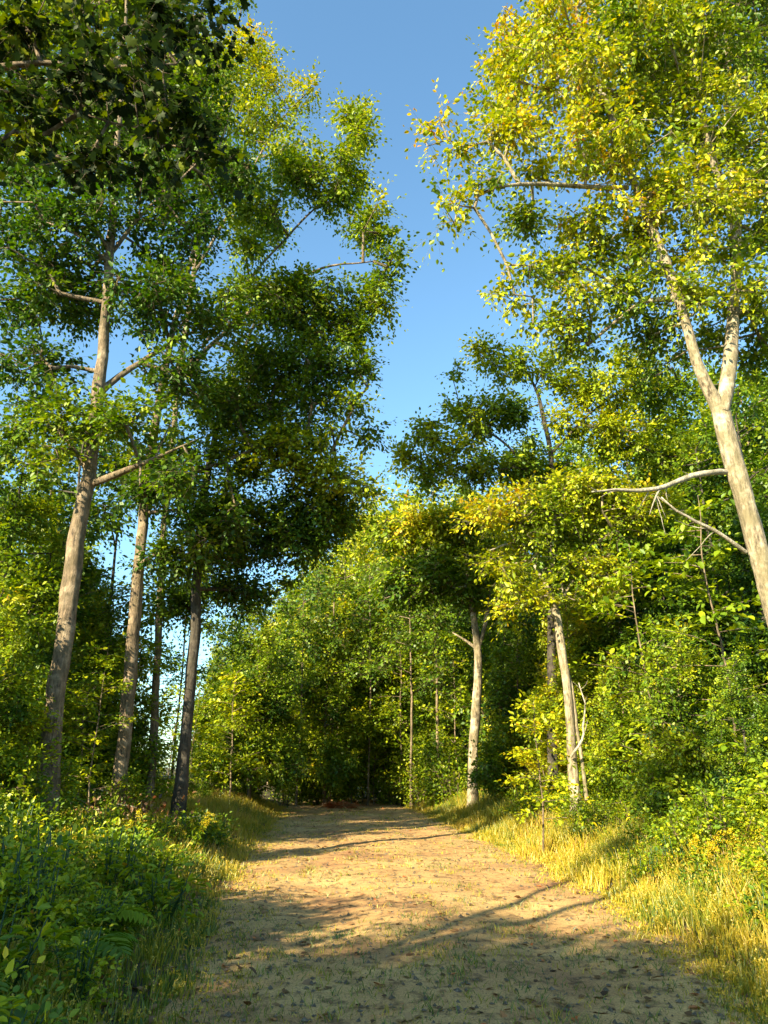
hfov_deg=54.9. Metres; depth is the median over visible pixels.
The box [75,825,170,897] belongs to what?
weed plant
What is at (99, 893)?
fern
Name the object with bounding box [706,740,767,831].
shrub
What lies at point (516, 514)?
background tree
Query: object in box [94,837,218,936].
weed plant
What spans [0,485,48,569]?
background tree
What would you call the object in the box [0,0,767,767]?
sky
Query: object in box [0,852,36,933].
weed plant
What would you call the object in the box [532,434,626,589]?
background tree
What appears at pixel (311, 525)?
broadleaf tree
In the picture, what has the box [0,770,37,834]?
shrub
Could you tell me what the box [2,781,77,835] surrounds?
shrub
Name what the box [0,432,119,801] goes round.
background tree
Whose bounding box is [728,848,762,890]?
weed plant
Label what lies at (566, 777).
shrub
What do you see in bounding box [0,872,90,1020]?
weed plant
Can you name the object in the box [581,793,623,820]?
shrub
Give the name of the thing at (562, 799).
shrub
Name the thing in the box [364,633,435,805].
sapling
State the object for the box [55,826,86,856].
goldenrod
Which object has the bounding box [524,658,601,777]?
sapling
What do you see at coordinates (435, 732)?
sapling
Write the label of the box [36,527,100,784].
background tree
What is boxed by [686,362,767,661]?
background tree
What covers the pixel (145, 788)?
shrub
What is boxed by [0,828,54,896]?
weed plant
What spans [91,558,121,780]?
background tree
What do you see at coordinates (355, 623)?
slender tree
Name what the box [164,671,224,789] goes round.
sapling
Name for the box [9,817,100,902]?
weed plant
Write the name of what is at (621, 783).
shrub
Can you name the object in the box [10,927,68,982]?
weed plant
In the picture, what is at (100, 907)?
weed plant
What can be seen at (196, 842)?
weed plant
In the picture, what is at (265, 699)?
sapling
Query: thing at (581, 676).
background tree
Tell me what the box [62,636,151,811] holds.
sapling
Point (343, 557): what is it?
background tree
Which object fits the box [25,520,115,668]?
background tree
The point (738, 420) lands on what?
background tree
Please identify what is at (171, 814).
weed plant
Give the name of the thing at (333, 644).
slender tree
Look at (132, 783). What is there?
shrub
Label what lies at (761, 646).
sapling
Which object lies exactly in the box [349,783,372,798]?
shrub
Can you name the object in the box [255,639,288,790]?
sapling
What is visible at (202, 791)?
shrub
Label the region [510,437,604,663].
slender tree
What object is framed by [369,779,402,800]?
shrub
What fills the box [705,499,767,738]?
background tree
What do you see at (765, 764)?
shrub
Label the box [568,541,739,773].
sapling
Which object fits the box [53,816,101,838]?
weed plant
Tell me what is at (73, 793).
shrub
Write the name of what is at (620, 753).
shrub
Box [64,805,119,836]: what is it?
weed plant
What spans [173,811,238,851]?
weed plant
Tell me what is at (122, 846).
weed plant
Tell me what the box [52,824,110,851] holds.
weed plant
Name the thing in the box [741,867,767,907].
weed plant
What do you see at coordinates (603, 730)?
background tree
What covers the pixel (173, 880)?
fern
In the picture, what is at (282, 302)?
broadleaf tree
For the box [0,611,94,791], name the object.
background tree
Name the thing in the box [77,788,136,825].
shrub
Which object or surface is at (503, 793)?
shrub
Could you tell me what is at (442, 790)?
shrub
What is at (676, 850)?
weed plant
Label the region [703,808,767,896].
shrub
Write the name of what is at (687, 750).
background tree
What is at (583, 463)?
background tree
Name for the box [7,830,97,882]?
weed plant
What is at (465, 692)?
background tree
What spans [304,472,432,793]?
background tree
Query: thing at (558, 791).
shrub
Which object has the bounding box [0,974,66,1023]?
weed plant
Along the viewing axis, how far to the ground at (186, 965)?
6.65 m
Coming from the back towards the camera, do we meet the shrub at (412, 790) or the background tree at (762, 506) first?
the shrub at (412, 790)
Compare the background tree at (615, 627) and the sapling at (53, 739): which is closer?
the sapling at (53, 739)
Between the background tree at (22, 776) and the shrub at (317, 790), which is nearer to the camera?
the background tree at (22, 776)
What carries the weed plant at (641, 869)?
on the ground at (186, 965)
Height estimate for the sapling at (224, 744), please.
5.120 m
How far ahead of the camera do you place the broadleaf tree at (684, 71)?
13.98 m
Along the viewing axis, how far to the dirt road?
7.27 m
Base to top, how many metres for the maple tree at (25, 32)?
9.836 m
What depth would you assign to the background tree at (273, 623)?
47.95 m
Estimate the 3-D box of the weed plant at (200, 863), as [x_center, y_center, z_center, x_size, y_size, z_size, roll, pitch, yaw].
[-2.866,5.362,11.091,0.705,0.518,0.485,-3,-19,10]
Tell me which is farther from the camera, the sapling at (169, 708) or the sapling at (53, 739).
the sapling at (169, 708)
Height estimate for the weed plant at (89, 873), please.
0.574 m
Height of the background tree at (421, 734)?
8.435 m
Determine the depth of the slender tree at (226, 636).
32.44 m
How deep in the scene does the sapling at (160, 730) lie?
25.88 m
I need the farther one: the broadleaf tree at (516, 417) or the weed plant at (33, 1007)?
the broadleaf tree at (516, 417)
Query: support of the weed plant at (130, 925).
on the ground at (186, 965)
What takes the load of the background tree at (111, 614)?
on the ground at (186, 965)
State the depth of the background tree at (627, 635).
23.17 m
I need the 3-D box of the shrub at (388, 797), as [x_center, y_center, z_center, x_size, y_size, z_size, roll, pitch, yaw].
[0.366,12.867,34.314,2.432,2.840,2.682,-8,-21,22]
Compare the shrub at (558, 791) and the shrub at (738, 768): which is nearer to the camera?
the shrub at (738, 768)
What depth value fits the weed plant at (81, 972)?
4.85 m
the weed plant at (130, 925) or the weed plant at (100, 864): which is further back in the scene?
the weed plant at (100, 864)
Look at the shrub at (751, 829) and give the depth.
9.96 m
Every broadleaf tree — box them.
[0,0,274,825]
[1,0,326,803]
[99,82,420,805]
[142,324,400,821]
[355,488,531,807]
[381,325,720,802]
[403,0,767,625]
[438,451,723,810]
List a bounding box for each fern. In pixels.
[0,971,14,996]
[3,906,87,924]
[6,928,137,971]
[12,907,159,947]
[61,887,118,903]
[67,896,124,925]
[156,879,192,892]
[186,852,207,861]
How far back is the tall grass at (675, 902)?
9.15 m
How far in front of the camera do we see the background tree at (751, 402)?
48.81 m
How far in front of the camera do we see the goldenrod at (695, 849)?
9.32 m
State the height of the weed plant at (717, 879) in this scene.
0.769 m
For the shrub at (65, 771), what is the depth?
12.10 m
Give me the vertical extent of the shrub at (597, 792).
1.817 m
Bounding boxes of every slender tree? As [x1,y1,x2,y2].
[0,380,165,738]
[52,435,189,795]
[144,570,239,781]
[197,597,311,787]
[255,565,347,805]
[285,555,369,802]
[324,552,395,805]
[354,551,432,807]
[403,592,466,783]
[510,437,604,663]
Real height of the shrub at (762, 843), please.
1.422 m
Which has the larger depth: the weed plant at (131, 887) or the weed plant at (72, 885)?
the weed plant at (131, 887)
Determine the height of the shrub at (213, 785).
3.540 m
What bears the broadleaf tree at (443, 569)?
on the ground at (186, 965)
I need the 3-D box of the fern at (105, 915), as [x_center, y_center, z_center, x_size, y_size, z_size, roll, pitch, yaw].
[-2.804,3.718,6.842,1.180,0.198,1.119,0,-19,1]
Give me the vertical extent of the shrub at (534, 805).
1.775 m
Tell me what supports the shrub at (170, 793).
on the ground at (186, 965)
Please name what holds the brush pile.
on the ground at (186, 965)
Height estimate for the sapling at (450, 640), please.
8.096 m
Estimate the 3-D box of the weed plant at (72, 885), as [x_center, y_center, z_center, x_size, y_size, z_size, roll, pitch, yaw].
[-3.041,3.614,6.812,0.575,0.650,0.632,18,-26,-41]
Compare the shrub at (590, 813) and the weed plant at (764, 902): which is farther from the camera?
the shrub at (590, 813)
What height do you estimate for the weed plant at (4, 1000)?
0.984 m
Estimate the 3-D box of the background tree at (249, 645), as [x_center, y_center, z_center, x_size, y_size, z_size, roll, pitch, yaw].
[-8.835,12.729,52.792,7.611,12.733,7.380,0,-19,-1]
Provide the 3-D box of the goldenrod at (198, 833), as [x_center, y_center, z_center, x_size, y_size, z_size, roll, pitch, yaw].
[-3.195,5.570,12.592,0.859,0.942,0.456,-5,-20,14]
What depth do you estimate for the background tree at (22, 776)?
11.25 m
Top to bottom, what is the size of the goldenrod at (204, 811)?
0.851 m
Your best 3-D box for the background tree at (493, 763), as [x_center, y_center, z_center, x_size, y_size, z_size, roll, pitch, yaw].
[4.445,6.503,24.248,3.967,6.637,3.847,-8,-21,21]
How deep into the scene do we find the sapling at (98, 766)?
15.77 m
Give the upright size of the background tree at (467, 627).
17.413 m
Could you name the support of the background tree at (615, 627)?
on the ground at (186, 965)
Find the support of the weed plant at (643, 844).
on the ground at (186, 965)
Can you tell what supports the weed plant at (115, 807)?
on the ground at (186, 965)
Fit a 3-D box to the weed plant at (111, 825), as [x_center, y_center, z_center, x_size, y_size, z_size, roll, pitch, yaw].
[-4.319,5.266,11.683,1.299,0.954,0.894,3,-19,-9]
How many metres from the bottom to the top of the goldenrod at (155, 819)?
0.695 m
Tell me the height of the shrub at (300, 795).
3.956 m
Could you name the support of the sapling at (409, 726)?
on the ground at (186, 965)
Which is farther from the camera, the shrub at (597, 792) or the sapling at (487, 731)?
the sapling at (487, 731)
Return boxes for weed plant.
[0,796,63,850]
[0,810,59,866]
[0,813,8,858]
[0,828,40,872]
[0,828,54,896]
[0,831,91,930]
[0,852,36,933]
[0,859,85,955]
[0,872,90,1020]
[0,946,45,1021]
[0,971,90,1023]
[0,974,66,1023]
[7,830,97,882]
[9,802,73,841]
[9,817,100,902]
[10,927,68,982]
[22,920,126,1023]
[32,818,99,870]
[45,865,96,904]
[48,869,148,945]
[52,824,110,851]
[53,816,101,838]
[61,866,92,897]
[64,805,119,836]
[64,808,152,842]
[65,796,135,825]
[68,857,94,871]
[69,828,165,890]
[69,861,101,891]
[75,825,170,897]
[76,794,112,812]
[79,824,150,879]
[79,884,120,910]
[80,815,158,863]
[85,900,145,944]
[87,834,158,880]
[89,814,140,836]
[93,819,192,865]
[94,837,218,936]
[105,802,159,830]
[107,895,152,943]
[118,835,199,891]
[125,868,173,911]
[130,786,160,812]
[138,827,168,841]
[143,810,186,844]
[152,812,197,849]
[157,806,188,821]
[158,848,189,877]
[167,842,195,863]
[172,803,220,850]
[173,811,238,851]
[175,833,208,852]
[182,850,209,874]
[203,809,244,849]
[529,813,549,825]
[566,814,593,830]
[568,815,606,842]
[600,840,647,871]
[613,843,672,887]
[632,837,663,855]
[649,827,699,880]
[667,861,719,898]
[680,855,754,900]
[723,882,767,936]
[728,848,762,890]
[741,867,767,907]
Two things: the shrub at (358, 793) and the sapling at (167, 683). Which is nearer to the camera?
the sapling at (167, 683)
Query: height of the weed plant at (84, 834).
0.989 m
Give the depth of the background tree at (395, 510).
40.45 m
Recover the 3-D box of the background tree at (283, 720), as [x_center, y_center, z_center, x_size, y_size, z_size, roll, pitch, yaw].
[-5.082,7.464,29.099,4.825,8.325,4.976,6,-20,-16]
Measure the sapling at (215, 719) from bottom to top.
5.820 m
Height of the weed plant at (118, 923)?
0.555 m
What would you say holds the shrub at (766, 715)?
on the ground at (186, 965)
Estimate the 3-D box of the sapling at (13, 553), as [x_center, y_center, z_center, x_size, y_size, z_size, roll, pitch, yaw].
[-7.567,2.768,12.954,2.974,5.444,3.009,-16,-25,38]
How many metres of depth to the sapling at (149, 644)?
19.73 m
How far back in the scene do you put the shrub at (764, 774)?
10.17 m
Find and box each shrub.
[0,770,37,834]
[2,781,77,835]
[28,747,103,824]
[34,762,92,818]
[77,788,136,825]
[88,763,158,813]
[128,776,167,802]
[129,776,170,801]
[155,767,171,788]
[155,770,173,798]
[189,731,239,791]
[189,763,216,797]
[189,777,215,799]
[265,772,320,804]
[285,756,345,805]
[286,749,318,803]
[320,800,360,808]
[331,789,364,801]
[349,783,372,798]
[365,758,413,804]
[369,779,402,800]
[380,739,428,804]
[387,745,448,807]
[397,737,478,809]
[403,725,465,804]
[490,772,541,821]
[496,771,536,803]
[511,772,561,822]
[544,771,566,806]
[544,784,595,826]
[546,790,569,818]
[547,751,593,800]
[554,735,623,811]
[563,777,616,812]
[568,788,623,833]
[580,724,663,801]
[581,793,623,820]
[590,776,636,809]
[595,746,684,823]
[596,783,647,835]
[600,749,686,819]
[609,798,670,855]
[623,771,682,795]
[633,788,690,834]
[642,797,731,865]
[643,775,750,860]
[646,764,744,834]
[652,771,767,870]
[669,768,735,817]
[684,731,764,829]
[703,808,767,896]
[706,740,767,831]
[712,779,767,846]
[718,771,767,818]
[721,701,767,786]
[725,752,767,823]
[731,814,767,890]
[733,719,767,821]
[749,758,767,777]
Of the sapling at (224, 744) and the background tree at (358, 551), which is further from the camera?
the background tree at (358, 551)
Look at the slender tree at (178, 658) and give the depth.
30.10 m
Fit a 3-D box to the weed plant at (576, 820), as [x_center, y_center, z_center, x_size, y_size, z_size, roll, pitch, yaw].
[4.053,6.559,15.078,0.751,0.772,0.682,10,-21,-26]
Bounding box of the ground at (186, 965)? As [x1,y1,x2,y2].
[1,768,766,1023]
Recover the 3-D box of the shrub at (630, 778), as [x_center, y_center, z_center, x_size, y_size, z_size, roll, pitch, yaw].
[5.508,5.819,14.573,2.542,2.583,2.724,-16,-25,39]
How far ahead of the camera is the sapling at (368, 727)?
35.08 m
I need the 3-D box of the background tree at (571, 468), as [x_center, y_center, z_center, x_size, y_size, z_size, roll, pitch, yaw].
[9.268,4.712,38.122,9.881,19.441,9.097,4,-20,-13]
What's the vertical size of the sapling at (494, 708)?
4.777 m
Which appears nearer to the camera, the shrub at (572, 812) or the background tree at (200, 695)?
the shrub at (572, 812)
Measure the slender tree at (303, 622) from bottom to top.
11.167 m
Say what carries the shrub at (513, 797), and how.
on the ground at (186, 965)
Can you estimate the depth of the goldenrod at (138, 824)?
10.72 m
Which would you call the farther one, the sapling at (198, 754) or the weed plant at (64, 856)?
the sapling at (198, 754)
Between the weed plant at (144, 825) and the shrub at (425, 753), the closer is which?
the weed plant at (144, 825)
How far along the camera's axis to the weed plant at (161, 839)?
10.54 m
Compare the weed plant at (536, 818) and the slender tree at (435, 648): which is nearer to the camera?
the weed plant at (536, 818)
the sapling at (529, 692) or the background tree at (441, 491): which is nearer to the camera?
the sapling at (529, 692)
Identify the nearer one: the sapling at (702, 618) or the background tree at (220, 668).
the sapling at (702, 618)
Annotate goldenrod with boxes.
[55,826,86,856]
[112,808,151,852]
[140,812,165,832]
[174,810,216,851]
[195,803,218,823]
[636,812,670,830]
[687,833,729,885]
[716,824,765,858]
[750,857,767,900]
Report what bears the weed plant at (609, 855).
on the ground at (186, 965)
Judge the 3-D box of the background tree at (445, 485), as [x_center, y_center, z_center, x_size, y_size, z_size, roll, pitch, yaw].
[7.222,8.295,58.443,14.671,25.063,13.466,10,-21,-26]
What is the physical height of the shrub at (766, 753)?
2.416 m
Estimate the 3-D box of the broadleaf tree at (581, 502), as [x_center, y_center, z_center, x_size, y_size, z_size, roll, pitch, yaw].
[4.889,3.122,17.746,7.002,9.202,3.107,0,-19,0]
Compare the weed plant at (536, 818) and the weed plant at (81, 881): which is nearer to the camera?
the weed plant at (81, 881)
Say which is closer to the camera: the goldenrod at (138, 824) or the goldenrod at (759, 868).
the goldenrod at (759, 868)
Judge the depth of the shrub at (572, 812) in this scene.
16.25 m
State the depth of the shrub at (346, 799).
36.97 m
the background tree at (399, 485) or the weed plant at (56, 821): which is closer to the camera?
the weed plant at (56, 821)
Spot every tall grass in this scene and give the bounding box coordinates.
[403,784,767,1023]
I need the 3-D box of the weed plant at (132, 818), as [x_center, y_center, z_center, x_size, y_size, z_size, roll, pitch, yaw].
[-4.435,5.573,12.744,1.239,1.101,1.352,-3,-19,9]
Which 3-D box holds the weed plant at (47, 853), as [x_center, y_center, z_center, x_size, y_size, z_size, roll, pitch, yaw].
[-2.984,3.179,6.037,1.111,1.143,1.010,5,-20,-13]
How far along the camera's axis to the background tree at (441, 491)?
45.17 m
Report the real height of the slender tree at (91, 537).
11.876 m
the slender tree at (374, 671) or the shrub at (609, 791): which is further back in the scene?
the slender tree at (374, 671)
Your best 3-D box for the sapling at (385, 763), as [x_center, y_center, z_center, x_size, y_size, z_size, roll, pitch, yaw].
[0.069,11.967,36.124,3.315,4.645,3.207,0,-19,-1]
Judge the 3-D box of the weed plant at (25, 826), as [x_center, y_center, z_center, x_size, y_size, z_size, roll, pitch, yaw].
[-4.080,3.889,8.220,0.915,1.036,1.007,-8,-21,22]
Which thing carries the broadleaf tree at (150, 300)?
on the ground at (186, 965)
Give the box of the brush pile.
[65,785,226,830]
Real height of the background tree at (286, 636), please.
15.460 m
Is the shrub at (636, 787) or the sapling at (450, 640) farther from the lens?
the sapling at (450, 640)
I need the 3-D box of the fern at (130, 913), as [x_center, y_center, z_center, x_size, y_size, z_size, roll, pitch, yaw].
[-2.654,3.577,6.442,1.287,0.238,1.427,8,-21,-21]
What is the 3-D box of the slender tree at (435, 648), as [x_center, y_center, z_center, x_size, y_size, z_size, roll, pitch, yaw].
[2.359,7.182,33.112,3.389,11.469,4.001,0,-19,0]
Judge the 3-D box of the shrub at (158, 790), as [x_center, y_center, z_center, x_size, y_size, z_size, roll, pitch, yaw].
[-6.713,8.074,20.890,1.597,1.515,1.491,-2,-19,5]
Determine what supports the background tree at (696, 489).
on the ground at (186, 965)
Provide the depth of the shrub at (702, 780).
12.78 m
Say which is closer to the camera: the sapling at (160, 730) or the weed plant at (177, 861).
the weed plant at (177, 861)
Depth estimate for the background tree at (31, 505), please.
15.39 m
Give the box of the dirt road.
[149,799,766,1023]
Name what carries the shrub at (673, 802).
on the ground at (186, 965)
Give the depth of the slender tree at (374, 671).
33.63 m
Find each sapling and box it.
[0,517,45,728]
[0,701,74,814]
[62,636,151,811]
[62,674,116,794]
[74,617,180,762]
[104,689,180,791]
[133,683,160,768]
[138,646,197,758]
[157,683,210,792]
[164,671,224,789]
[168,731,206,782]
[190,667,284,797]
[205,692,248,758]
[222,688,278,788]
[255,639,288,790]
[329,691,384,802]
[343,638,407,803]
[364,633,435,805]
[369,725,399,786]
[386,677,450,772]
[411,619,479,785]
[419,719,454,779]
[478,703,501,760]
[482,676,527,786]
[497,689,600,856]
[504,690,564,787]
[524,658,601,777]
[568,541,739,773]
[606,570,730,723]
[626,489,767,791]
[732,581,767,749]
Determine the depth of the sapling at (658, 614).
20.04 m
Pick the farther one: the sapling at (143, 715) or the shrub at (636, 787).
the sapling at (143, 715)
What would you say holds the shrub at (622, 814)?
on the ground at (186, 965)
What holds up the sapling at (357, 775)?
on the ground at (186, 965)
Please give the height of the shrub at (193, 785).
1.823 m
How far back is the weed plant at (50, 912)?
5.74 m
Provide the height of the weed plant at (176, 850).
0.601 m
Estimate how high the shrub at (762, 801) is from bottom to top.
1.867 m
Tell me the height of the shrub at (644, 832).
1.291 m
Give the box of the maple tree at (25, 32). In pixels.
[0,0,260,208]
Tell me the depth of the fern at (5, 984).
4.41 m
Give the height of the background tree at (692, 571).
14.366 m
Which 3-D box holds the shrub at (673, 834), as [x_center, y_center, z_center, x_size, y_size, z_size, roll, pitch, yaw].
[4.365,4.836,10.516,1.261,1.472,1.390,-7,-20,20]
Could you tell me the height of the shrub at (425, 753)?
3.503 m
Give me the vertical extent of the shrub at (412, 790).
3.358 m
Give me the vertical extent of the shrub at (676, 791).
1.900 m
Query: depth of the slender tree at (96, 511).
21.93 m
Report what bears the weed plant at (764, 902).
on the ground at (186, 965)
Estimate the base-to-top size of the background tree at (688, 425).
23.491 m
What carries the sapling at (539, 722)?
on the ground at (186, 965)
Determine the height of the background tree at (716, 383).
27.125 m
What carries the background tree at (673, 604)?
on the ground at (186, 965)
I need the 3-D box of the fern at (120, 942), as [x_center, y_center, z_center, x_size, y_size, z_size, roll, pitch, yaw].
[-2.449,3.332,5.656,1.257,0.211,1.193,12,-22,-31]
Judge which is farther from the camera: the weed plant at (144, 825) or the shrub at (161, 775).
the shrub at (161, 775)
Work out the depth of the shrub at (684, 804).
12.96 m
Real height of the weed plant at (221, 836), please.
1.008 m
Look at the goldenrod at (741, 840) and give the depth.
9.30 m
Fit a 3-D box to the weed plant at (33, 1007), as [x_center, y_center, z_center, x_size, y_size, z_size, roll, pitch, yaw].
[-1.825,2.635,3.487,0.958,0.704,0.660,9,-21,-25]
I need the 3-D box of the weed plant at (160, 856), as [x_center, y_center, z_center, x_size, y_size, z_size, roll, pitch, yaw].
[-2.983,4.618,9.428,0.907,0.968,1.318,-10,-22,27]
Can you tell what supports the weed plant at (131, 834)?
on the ground at (186, 965)
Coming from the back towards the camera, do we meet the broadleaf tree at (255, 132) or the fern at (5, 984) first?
the broadleaf tree at (255, 132)
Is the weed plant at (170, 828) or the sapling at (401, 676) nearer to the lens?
the weed plant at (170, 828)
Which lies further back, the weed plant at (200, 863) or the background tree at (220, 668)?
the background tree at (220, 668)
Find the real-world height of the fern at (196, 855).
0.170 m
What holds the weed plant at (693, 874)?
on the ground at (186, 965)
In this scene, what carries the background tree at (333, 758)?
on the ground at (186, 965)
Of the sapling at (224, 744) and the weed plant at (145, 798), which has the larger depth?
the sapling at (224, 744)
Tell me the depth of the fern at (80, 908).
6.53 m
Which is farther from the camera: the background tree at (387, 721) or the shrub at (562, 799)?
the background tree at (387, 721)
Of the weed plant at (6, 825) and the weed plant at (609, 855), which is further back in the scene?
the weed plant at (609, 855)
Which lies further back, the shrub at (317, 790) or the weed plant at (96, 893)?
the shrub at (317, 790)
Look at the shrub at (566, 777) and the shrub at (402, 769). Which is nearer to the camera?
the shrub at (566, 777)
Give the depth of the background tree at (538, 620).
27.12 m
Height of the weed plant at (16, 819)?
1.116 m
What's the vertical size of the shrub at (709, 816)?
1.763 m
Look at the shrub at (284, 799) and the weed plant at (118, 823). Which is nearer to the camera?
the weed plant at (118, 823)
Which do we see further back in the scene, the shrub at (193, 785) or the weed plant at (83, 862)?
the shrub at (193, 785)
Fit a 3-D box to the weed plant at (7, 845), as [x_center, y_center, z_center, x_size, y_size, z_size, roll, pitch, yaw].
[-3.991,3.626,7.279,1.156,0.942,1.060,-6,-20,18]
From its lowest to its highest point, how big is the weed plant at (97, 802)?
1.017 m
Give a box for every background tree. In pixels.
[0,413,101,809]
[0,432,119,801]
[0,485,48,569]
[0,559,60,823]
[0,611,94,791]
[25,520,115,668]
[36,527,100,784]
[69,568,194,796]
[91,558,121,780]
[176,646,242,780]
[178,623,249,756]
[191,605,314,802]
[208,611,283,747]
[249,587,320,709]
[253,560,378,796]
[266,510,418,802]
[279,610,385,804]
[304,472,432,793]
[331,510,371,788]
[335,473,487,795]
[338,605,432,801]
[391,468,491,780]
[400,622,479,789]
[424,479,535,765]
[432,476,510,611]
[436,548,562,794]
[463,614,565,802]
[479,445,545,720]
[509,434,594,772]
[512,588,629,797]
[525,535,608,771]
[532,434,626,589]
[540,392,694,616]
[544,449,686,739]
[580,638,661,806]
[586,527,717,732]
[596,425,758,678]
[608,504,730,772]
[615,608,745,828]
[620,389,724,493]
[634,397,767,699]
[664,392,767,567]
[682,352,767,486]
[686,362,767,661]
[696,642,767,840]
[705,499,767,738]
[733,332,767,464]
[736,494,767,686]
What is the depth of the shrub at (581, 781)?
18.02 m
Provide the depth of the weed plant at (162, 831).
13.15 m
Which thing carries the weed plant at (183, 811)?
on the ground at (186, 965)
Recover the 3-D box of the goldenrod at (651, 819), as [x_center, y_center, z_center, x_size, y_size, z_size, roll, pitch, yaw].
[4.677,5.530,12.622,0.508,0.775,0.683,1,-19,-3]
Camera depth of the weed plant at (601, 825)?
14.23 m
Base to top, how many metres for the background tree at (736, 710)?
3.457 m
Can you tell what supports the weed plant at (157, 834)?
on the ground at (186, 965)

